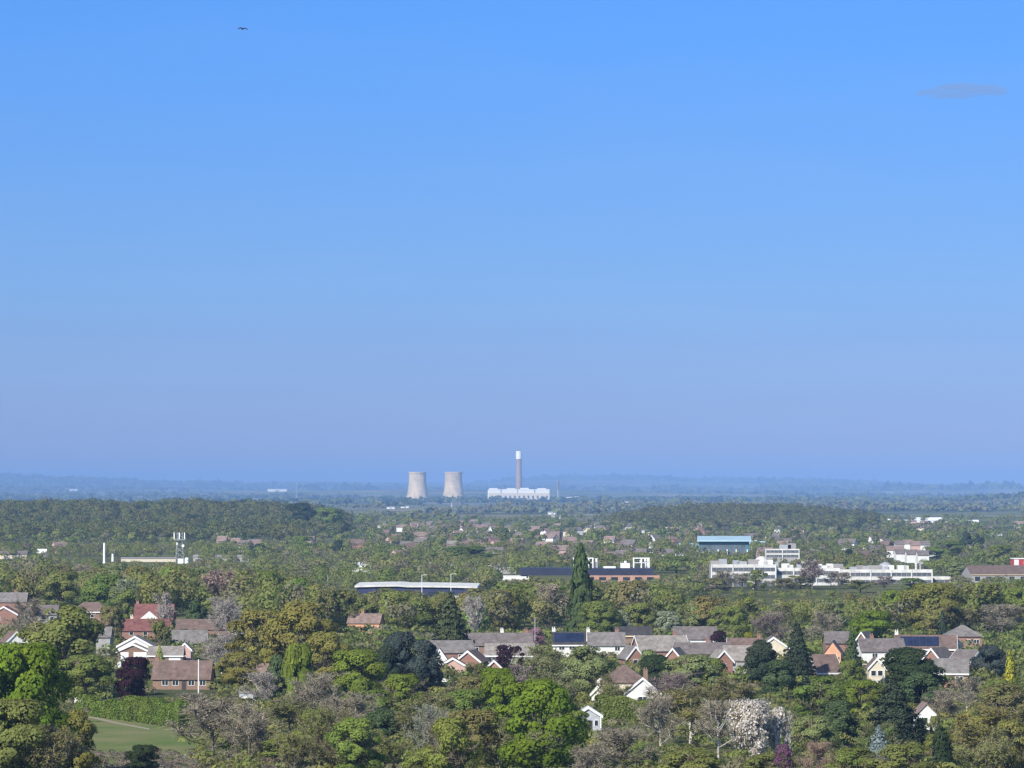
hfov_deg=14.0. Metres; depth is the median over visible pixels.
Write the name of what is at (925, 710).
house
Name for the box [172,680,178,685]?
window
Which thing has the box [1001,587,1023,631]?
broadleaf tree
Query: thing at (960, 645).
house
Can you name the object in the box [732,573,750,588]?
bare tree
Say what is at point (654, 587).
broadleaf tree
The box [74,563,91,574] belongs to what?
bare tree
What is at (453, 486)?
cooling tower
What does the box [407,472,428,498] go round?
cooling tower
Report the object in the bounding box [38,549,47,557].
cottage
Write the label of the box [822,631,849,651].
house
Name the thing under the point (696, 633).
house
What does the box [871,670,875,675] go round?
window
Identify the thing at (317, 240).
sky
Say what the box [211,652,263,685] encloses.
broadleaf tree
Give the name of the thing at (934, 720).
broadleaf tree
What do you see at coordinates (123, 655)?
garage door
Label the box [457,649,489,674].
house
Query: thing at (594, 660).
broadleaf tree
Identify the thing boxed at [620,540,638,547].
house
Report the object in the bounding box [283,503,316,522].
broadleaf tree
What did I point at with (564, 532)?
house
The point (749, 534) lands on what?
house
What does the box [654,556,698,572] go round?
broadleaf tree
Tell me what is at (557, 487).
vent stack
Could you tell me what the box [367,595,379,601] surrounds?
broadleaf tree
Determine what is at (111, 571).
broadleaf tree
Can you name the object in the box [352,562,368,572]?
hall
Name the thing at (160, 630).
budding tree
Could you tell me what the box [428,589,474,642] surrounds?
conifer tree
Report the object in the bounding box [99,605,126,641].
broadleaf tree
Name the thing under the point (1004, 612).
bare tree
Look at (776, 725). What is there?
blossom tree
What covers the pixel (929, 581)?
window
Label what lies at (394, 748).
budding tree
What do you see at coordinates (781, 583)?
budding tree
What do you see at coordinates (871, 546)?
house
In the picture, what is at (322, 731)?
budding tree
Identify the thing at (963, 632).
house
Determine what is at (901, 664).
broadleaf tree
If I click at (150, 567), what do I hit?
broadleaf tree
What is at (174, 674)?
house
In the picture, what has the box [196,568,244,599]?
bare tree
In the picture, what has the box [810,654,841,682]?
house
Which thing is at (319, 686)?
bare tree
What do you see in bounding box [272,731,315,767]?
budding tree
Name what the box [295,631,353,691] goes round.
broadleaf tree
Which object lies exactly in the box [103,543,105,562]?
chimney stack
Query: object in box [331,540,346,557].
evergreen tree
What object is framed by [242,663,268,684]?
house
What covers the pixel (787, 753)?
broadleaf tree
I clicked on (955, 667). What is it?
house
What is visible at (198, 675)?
flagpole
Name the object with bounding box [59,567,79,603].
budding tree
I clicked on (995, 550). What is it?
broadleaf tree
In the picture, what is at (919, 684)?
evergreen tree
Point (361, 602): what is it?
budding tree
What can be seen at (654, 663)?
broadleaf tree
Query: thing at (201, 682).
window
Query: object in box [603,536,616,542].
house
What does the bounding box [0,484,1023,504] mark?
woodland
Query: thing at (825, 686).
broadleaf tree
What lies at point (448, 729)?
broadleaf tree
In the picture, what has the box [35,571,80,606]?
broadleaf tree
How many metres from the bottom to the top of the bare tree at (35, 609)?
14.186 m
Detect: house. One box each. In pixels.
[0,589,29,611]
[0,606,19,626]
[0,630,27,643]
[23,605,59,623]
[52,542,67,553]
[73,602,113,625]
[95,627,113,654]
[116,635,156,649]
[116,643,147,660]
[121,614,169,644]
[133,600,175,627]
[147,646,185,665]
[151,655,215,689]
[171,630,207,654]
[175,619,243,636]
[181,642,193,659]
[216,536,227,542]
[230,538,240,541]
[238,540,250,551]
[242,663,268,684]
[251,540,262,544]
[346,609,384,634]
[349,539,364,547]
[396,524,406,531]
[400,541,410,550]
[405,543,419,550]
[409,522,419,526]
[413,532,426,537]
[413,538,430,542]
[430,640,474,657]
[431,628,532,653]
[438,648,447,660]
[440,656,467,681]
[452,530,467,535]
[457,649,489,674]
[462,541,474,545]
[483,643,535,673]
[485,547,504,555]
[487,659,502,673]
[488,537,498,542]
[510,538,524,542]
[535,541,553,550]
[540,529,550,536]
[542,534,558,541]
[550,531,561,539]
[552,627,586,657]
[556,545,568,553]
[562,537,576,544]
[563,528,577,536]
[574,527,582,534]
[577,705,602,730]
[583,525,593,531]
[586,627,625,654]
[602,665,661,699]
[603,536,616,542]
[614,626,652,644]
[615,550,629,562]
[617,645,641,665]
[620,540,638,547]
[630,548,647,561]
[631,630,687,655]
[650,534,659,540]
[658,549,673,555]
[665,647,685,663]
[671,539,682,542]
[673,626,717,641]
[674,637,730,655]
[697,527,711,534]
[709,649,734,674]
[723,645,753,674]
[726,633,763,644]
[744,533,756,540]
[756,547,772,557]
[765,636,789,658]
[776,541,789,544]
[778,538,791,541]
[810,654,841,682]
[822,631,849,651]
[823,640,843,661]
[837,539,857,549]
[855,551,871,563]
[855,631,871,640]
[856,633,905,664]
[862,545,881,553]
[864,657,884,683]
[867,536,875,543]
[879,538,893,543]
[880,541,893,545]
[886,546,903,557]
[893,549,904,561]
[894,540,904,545]
[894,630,957,654]
[904,540,911,548]
[904,549,916,562]
[910,541,920,549]
[911,701,938,734]
[915,550,929,563]
[920,541,929,549]
[922,647,951,659]
[932,658,968,686]
[942,625,982,647]
[950,649,983,671]
[957,638,963,648]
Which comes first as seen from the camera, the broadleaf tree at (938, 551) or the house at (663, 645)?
the house at (663, 645)
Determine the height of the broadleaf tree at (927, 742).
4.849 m
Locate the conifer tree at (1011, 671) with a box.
[1001,649,1021,708]
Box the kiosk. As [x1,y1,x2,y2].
[1010,558,1023,564]
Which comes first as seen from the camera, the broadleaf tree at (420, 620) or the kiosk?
the broadleaf tree at (420, 620)
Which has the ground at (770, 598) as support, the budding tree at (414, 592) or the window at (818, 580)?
the budding tree at (414, 592)
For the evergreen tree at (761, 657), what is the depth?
946.72 m
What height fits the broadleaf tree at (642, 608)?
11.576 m
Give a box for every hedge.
[75,694,194,727]
[594,695,650,725]
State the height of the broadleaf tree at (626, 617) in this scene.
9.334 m
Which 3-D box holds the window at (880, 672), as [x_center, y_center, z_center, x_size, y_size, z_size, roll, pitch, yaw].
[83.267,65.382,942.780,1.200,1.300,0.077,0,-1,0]
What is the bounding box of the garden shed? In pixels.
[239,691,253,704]
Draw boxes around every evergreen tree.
[183,599,207,618]
[249,544,265,557]
[263,654,287,699]
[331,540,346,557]
[365,707,403,743]
[369,645,401,688]
[380,631,415,682]
[403,639,446,691]
[740,639,776,686]
[757,659,796,696]
[818,699,859,748]
[900,671,939,705]
[959,531,973,545]
[969,644,1007,677]
[973,534,984,550]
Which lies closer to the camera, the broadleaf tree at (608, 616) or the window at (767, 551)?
the broadleaf tree at (608, 616)
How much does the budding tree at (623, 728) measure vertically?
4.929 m
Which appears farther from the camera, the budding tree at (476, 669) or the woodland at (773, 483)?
the woodland at (773, 483)
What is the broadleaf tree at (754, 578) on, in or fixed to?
on the ground at (770, 598)
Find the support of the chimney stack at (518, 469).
on the ground at (770, 598)
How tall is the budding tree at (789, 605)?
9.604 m
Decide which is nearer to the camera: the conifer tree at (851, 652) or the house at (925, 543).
the conifer tree at (851, 652)
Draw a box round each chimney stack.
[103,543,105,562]
[516,450,521,492]
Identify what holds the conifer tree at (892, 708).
on the ground at (770, 598)
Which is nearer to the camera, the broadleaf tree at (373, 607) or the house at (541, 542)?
the broadleaf tree at (373, 607)
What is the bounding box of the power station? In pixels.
[488,488,549,501]
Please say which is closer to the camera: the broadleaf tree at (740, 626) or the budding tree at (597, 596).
the broadleaf tree at (740, 626)
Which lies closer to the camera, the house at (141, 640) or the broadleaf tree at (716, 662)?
the broadleaf tree at (716, 662)
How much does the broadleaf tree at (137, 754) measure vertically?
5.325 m
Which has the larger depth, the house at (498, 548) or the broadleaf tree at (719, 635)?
the house at (498, 548)
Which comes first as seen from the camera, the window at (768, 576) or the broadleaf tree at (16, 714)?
the broadleaf tree at (16, 714)
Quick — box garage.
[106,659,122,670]
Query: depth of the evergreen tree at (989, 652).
976.56 m
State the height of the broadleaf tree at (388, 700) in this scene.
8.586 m
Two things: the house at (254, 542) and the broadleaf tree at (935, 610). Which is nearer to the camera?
the broadleaf tree at (935, 610)
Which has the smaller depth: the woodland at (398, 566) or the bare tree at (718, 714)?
the bare tree at (718, 714)
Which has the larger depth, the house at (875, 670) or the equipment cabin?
the equipment cabin
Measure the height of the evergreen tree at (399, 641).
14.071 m
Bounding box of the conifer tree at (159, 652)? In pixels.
[150,645,164,674]
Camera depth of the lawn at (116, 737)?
754.87 m
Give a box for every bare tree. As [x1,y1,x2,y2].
[0,597,50,629]
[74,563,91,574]
[108,579,141,606]
[152,592,175,619]
[159,692,272,758]
[170,692,211,706]
[194,630,245,675]
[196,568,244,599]
[205,595,247,635]
[217,702,274,754]
[235,671,278,707]
[259,713,269,725]
[283,669,353,712]
[313,690,393,730]
[402,703,458,748]
[424,710,477,759]
[461,595,486,631]
[507,663,534,694]
[525,583,569,628]
[566,742,611,767]
[590,727,665,767]
[631,692,686,745]
[642,670,706,695]
[692,698,740,758]
[699,580,716,593]
[712,570,737,591]
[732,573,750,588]
[748,610,790,639]
[794,739,833,767]
[796,560,827,589]
[803,611,844,638]
[823,572,852,588]
[868,576,897,589]
[923,689,962,719]
[946,676,983,710]
[979,603,1023,641]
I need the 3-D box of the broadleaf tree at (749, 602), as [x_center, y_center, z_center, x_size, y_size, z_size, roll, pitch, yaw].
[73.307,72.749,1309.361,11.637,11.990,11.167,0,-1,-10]
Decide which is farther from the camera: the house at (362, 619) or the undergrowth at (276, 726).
the house at (362, 619)
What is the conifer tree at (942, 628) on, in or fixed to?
on the ground at (770, 598)
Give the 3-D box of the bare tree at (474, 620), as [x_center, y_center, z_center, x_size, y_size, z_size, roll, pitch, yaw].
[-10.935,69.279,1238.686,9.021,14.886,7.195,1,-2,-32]
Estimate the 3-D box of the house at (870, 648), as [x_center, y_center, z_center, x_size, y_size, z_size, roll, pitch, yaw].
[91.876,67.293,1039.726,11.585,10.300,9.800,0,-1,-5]
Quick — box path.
[89,716,148,729]
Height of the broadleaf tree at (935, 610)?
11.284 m
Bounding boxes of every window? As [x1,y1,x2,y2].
[162,680,167,685]
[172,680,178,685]
[188,680,194,685]
[199,680,205,685]
[594,720,598,725]
[712,568,774,570]
[712,575,774,577]
[712,583,774,585]
[730,545,733,554]
[741,545,744,553]
[766,550,798,552]
[766,555,798,556]
[776,571,838,573]
[776,579,834,581]
[840,573,930,575]
[840,580,930,582]
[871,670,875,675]
[878,670,882,675]
[934,580,948,582]
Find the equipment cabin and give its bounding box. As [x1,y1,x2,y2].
[178,558,183,562]
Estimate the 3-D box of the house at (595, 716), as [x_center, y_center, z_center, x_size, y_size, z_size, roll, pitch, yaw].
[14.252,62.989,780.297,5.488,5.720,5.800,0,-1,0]
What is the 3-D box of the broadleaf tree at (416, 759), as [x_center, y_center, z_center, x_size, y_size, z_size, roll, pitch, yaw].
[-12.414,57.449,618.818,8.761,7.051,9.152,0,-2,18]
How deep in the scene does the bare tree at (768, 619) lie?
1177.72 m
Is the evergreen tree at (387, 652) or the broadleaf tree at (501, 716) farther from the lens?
the evergreen tree at (387, 652)
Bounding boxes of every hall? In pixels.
[0,551,28,558]
[120,557,176,561]
[193,555,249,561]
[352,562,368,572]
[429,562,515,573]
[961,565,1023,583]
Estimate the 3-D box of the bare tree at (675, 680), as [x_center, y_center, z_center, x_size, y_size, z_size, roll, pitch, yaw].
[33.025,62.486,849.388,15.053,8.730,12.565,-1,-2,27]
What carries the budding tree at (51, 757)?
on the ground at (770, 598)
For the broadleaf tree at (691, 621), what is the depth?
1266.40 m
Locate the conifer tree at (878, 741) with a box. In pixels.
[866,725,892,767]
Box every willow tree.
[281,642,315,709]
[378,591,402,624]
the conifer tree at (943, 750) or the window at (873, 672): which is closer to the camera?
the conifer tree at (943, 750)
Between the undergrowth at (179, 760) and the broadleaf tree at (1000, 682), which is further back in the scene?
the broadleaf tree at (1000, 682)
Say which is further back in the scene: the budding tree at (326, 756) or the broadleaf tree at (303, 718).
the broadleaf tree at (303, 718)
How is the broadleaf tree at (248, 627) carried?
on the ground at (770, 598)
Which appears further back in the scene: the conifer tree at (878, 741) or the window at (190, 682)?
the window at (190, 682)
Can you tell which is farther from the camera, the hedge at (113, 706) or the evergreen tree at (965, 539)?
the evergreen tree at (965, 539)
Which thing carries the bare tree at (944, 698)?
on the ground at (770, 598)
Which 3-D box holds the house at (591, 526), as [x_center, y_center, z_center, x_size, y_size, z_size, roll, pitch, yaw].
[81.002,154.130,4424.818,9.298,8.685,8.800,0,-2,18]
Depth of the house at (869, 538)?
3348.78 m
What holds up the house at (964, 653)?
on the ground at (770, 598)
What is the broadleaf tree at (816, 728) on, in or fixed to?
on the ground at (770, 598)
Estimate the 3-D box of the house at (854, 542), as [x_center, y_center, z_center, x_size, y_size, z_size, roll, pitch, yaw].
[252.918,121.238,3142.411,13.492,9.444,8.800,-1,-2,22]
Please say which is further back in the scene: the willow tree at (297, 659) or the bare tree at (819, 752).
the willow tree at (297, 659)
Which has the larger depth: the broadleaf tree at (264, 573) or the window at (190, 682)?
the broadleaf tree at (264, 573)
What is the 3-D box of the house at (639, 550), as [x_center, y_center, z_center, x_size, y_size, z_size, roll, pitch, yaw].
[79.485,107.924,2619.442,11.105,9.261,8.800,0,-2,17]
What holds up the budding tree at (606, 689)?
on the ground at (770, 598)
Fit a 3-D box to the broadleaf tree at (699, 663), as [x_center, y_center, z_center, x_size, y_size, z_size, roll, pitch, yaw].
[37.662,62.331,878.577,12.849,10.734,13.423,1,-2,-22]
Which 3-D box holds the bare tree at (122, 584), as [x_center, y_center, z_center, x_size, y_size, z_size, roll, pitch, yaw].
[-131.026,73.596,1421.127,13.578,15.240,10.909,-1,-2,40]
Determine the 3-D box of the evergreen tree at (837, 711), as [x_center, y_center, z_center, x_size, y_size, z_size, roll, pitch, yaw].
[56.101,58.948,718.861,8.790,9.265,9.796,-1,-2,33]
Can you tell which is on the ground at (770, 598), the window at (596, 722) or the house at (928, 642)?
the house at (928, 642)
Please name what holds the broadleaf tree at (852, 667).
on the ground at (770, 598)
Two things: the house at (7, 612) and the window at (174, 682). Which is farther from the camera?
the house at (7, 612)
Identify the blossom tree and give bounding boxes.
[723,695,772,759]
[764,705,793,760]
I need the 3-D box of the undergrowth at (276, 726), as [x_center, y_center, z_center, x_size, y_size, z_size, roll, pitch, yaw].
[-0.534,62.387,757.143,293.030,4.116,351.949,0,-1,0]
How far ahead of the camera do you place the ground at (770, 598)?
4622.88 m
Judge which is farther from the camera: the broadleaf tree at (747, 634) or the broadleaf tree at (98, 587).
the broadleaf tree at (98, 587)
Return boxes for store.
[355,581,479,597]
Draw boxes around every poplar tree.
[563,540,595,631]
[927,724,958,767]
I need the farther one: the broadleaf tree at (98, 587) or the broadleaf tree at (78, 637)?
the broadleaf tree at (98, 587)
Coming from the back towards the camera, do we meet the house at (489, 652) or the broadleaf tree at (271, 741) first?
the house at (489, 652)
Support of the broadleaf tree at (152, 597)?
on the ground at (770, 598)
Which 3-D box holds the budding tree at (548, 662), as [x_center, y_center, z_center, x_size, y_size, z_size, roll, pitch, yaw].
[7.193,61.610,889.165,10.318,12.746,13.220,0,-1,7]
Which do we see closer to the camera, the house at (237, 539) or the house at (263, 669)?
the house at (263, 669)
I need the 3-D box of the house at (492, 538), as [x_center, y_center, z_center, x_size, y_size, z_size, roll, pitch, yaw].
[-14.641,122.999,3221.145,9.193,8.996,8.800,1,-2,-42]
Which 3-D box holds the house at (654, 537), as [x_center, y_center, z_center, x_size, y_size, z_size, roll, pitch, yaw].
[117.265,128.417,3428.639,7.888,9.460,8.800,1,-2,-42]
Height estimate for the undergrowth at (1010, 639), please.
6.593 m
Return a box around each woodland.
[0,472,1023,492]
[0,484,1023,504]
[0,496,355,542]
[0,502,1023,544]
[0,534,1023,598]
[0,561,1023,631]
[1,495,1023,519]
[606,501,881,528]
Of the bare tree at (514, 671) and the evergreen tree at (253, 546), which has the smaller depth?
the bare tree at (514, 671)
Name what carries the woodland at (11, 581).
on the ground at (770, 598)
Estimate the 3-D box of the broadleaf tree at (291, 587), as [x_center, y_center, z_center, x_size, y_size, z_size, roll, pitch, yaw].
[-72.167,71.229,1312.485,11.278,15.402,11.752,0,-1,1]
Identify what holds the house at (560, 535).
on the ground at (770, 598)
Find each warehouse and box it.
[268,489,286,491]
[914,517,941,522]
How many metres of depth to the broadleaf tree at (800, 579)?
1896.66 m
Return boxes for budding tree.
[20,720,87,767]
[49,561,70,571]
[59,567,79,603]
[147,617,170,644]
[168,578,211,615]
[188,564,213,576]
[261,698,312,730]
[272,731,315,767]
[303,705,355,751]
[307,586,347,623]
[309,739,369,766]
[348,591,371,612]
[369,729,412,763]
[389,692,461,741]
[406,589,423,596]
[457,593,471,597]
[464,661,489,675]
[484,718,516,767]
[513,716,571,766]
[520,645,568,679]
[539,671,578,716]
[565,580,611,606]
[595,674,633,695]
[621,724,639,737]
[646,685,731,743]
[692,675,761,711]
[762,578,799,591]
[771,602,801,623]
[843,579,878,592]
[852,722,898,747]
[949,703,1022,761]
[954,727,1013,767]
[956,601,995,630]
[960,579,1003,628]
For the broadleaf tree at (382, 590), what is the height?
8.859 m
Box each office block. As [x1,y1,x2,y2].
[501,558,659,582]
[709,556,775,585]
[764,543,799,562]
[773,562,839,584]
[833,562,932,583]
[933,576,950,582]
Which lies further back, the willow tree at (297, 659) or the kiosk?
the kiosk
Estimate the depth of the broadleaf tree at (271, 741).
685.52 m
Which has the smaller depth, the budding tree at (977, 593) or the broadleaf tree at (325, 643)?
the broadleaf tree at (325, 643)
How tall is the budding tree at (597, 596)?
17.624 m
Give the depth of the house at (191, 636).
1142.04 m
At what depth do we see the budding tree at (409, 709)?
712.75 m
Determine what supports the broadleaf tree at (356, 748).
on the ground at (770, 598)
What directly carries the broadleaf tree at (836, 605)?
on the ground at (770, 598)
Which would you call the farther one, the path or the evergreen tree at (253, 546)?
the evergreen tree at (253, 546)
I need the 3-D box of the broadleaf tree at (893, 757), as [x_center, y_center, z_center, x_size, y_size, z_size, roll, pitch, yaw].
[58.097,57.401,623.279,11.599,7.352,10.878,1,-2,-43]
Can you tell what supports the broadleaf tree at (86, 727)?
on the ground at (770, 598)
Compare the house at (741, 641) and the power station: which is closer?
the house at (741, 641)
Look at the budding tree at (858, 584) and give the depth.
1826.43 m
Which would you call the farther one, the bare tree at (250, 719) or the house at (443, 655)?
the house at (443, 655)
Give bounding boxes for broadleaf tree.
[0,641,81,767]
[0,698,48,767]
[14,604,113,696]
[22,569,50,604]
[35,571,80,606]
[52,654,114,699]
[54,709,102,767]
[76,573,135,605]
[94,568,121,593]
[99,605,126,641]
[106,563,126,570]
[112,589,140,620]
[113,656,151,697]
[124,566,153,606]
[124,744,159,767]
[141,583,175,603]
[144,565,156,571]
[154,566,185,610]
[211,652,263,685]
[224,608,296,669]
[243,570,287,610]
[256,601,340,681]
[258,735,329,760]
[270,586,296,616]
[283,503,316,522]
[284,579,314,590]
[293,536,314,550]
[294,709,333,755]
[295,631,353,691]
[313,508,346,531]
[321,717,390,767]
[329,649,388,707]
[336,590,351,627]
[357,602,378,612]
[357,689,402,717]
[363,588,396,596]
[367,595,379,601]
[376,590,413,626]
[376,673,430,714]
[399,600,433,632]
[400,748,445,767]
[421,717,484,767]
[424,546,500,559]
[425,597,446,624]
[434,708,505,767]
[437,689,495,734]
[440,675,488,710]
[456,598,491,632]
[461,588,484,597]
[474,705,516,761]
[477,590,516,626]
[479,667,519,709]
[487,588,523,630]
[493,644,524,672]
[495,678,591,767]
[509,583,533,623]
[528,628,544,644]
[535,584,564,627]
[560,645,615,703]
[565,710,591,739]
[577,600,623,631]
[594,582,605,594]
[612,610,632,631]
[614,581,655,622]
[622,602,657,632]
[628,742,659,765]
[633,649,662,678]
[638,654,672,690]
[642,706,676,725]
[643,583,676,618]
[647,588,683,623]
[653,610,682,632]
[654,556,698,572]
[656,748,725,767]
[658,654,721,698]
[682,604,708,625]
[684,747,715,763]
[691,595,727,627]
[701,657,727,688]
[704,578,734,591]
[706,606,730,630]
[709,630,725,641]
[720,606,750,637]
[732,597,761,628]
[740,753,803,767]
[744,632,753,637]
[745,570,767,590]
[773,743,793,767]
[785,715,840,756]
[788,575,813,588]
[792,675,848,715]
[811,598,846,629]
[823,747,889,767]
[837,659,863,686]
[837,679,883,714]
[843,593,856,600]
[846,549,852,554]
[848,610,894,637]
[853,596,878,617]
[861,743,939,767]
[881,647,948,688]
[882,589,910,629]
[897,578,927,589]
[899,582,966,630]
[915,718,929,738]
[918,603,952,634]
[923,541,966,558]
[923,734,939,756]
[929,716,940,733]
[945,562,975,577]
[951,715,996,759]
[973,683,1023,722]
[976,545,1019,564]
[976,679,1023,706]
[980,719,1023,767]
[1001,580,1023,588]
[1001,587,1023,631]
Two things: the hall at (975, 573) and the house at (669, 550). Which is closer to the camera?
the hall at (975, 573)
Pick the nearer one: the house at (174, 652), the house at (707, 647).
the house at (707, 647)
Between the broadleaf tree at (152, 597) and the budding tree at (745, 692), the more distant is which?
the broadleaf tree at (152, 597)
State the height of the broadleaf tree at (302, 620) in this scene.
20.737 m
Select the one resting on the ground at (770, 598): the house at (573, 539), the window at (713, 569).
the house at (573, 539)
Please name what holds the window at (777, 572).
in the office block at (785, 570)
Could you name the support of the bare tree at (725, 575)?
on the ground at (770, 598)
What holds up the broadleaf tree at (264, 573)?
on the ground at (770, 598)
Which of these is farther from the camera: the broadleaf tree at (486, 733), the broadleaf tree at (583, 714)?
the broadleaf tree at (583, 714)
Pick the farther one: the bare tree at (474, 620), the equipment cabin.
the equipment cabin
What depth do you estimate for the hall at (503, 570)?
2217.32 m
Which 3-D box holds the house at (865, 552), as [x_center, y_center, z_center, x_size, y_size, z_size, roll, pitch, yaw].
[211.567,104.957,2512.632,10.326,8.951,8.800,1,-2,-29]
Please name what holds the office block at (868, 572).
on the ground at (770, 598)
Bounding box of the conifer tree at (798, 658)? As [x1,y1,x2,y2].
[783,620,818,685]
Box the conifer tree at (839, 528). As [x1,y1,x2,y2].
[836,524,842,537]
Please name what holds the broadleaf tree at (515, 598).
on the ground at (770, 598)
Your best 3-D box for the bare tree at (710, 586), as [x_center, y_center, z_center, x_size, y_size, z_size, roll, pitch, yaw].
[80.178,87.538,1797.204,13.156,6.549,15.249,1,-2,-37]
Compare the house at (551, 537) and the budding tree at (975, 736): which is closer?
the budding tree at (975, 736)
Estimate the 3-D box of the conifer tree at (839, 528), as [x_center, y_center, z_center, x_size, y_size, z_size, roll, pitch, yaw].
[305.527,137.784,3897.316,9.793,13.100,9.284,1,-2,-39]
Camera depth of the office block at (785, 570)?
1956.28 m
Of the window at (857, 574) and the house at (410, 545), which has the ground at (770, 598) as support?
the house at (410, 545)
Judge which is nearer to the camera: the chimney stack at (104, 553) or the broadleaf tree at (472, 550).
the broadleaf tree at (472, 550)
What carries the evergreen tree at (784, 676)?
on the ground at (770, 598)
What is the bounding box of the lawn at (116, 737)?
[63,714,197,767]
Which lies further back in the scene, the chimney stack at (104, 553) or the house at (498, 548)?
the house at (498, 548)
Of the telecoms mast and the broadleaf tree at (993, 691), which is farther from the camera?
the telecoms mast
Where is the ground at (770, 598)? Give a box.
[0,476,1023,767]
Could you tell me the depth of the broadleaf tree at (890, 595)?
1282.48 m
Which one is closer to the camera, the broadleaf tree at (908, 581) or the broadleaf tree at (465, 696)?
the broadleaf tree at (465, 696)
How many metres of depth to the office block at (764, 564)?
1951.52 m
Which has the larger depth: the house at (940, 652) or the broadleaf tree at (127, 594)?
the broadleaf tree at (127, 594)
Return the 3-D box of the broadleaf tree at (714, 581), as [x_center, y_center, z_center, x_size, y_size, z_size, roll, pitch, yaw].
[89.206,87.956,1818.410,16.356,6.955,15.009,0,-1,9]
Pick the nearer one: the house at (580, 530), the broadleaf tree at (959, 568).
the broadleaf tree at (959, 568)
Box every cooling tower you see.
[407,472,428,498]
[443,472,463,501]
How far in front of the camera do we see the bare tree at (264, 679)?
847.80 m
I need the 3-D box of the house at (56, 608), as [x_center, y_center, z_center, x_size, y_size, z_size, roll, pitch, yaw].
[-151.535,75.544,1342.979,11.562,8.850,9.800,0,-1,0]
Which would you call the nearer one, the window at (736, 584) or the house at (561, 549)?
the window at (736, 584)
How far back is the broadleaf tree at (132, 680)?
877.83 m
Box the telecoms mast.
[174,533,185,562]
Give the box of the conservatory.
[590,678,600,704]
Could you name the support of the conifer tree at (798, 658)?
on the ground at (770, 598)
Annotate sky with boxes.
[0,0,1023,485]
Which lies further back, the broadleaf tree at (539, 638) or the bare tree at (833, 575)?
the bare tree at (833, 575)
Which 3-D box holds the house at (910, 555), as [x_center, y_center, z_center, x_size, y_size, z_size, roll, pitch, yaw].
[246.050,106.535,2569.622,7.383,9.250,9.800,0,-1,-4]
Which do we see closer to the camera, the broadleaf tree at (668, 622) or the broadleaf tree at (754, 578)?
the broadleaf tree at (668, 622)
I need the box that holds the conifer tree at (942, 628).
[936,610,947,634]
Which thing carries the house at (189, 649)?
on the ground at (770, 598)
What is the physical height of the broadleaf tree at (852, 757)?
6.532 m
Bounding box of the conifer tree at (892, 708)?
[860,675,925,747]
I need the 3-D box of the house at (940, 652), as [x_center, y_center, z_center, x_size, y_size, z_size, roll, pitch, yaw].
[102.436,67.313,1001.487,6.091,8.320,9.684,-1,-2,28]
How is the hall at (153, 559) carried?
on the ground at (770, 598)
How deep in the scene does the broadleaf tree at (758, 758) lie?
647.81 m
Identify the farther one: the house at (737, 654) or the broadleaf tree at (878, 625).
the broadleaf tree at (878, 625)
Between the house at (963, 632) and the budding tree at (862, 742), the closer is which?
the budding tree at (862, 742)
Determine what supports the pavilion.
on the ground at (770, 598)
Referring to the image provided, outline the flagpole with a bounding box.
[198,659,198,691]
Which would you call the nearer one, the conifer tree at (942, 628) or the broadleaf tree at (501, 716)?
the broadleaf tree at (501, 716)
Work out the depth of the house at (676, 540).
3145.57 m
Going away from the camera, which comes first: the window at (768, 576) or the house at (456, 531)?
the window at (768, 576)
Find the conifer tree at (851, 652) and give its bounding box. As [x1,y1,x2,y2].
[837,629,866,689]
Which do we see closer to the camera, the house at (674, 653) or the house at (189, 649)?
the house at (674, 653)
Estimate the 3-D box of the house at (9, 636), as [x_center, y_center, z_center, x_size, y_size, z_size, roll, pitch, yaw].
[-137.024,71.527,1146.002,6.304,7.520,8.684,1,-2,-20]
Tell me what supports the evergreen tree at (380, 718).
on the ground at (770, 598)
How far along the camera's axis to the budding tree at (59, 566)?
1795.90 m
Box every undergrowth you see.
[0,619,1023,686]
[5,679,1023,767]
[66,748,376,767]
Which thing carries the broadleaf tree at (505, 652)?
on the ground at (770, 598)
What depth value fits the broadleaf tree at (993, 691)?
777.88 m
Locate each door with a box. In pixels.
[120,652,128,660]
[134,652,146,658]
[169,657,179,659]
[182,680,185,689]
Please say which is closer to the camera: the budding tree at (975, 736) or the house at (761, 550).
the budding tree at (975, 736)
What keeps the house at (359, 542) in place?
on the ground at (770, 598)
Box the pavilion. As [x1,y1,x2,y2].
[697,536,750,554]
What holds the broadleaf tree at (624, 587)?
on the ground at (770, 598)
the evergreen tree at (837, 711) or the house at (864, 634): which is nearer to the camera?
the evergreen tree at (837, 711)
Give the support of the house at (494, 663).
on the ground at (770, 598)
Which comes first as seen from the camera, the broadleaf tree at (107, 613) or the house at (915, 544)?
the broadleaf tree at (107, 613)
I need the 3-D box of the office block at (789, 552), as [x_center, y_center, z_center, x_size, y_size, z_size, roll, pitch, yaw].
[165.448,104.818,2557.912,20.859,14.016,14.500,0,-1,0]
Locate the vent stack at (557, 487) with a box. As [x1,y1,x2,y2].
[557,479,558,496]
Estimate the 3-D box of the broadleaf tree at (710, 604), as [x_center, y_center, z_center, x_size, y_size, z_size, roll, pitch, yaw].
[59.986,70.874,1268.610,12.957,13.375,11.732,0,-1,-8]
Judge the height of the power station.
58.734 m
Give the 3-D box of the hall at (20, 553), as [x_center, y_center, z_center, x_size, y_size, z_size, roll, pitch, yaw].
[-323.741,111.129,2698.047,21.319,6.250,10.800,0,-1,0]
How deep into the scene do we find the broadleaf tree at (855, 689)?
817.13 m
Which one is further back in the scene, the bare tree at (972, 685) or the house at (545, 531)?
the house at (545, 531)
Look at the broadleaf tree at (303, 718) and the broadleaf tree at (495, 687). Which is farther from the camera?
the broadleaf tree at (495, 687)
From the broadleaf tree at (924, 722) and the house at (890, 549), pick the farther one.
the house at (890, 549)

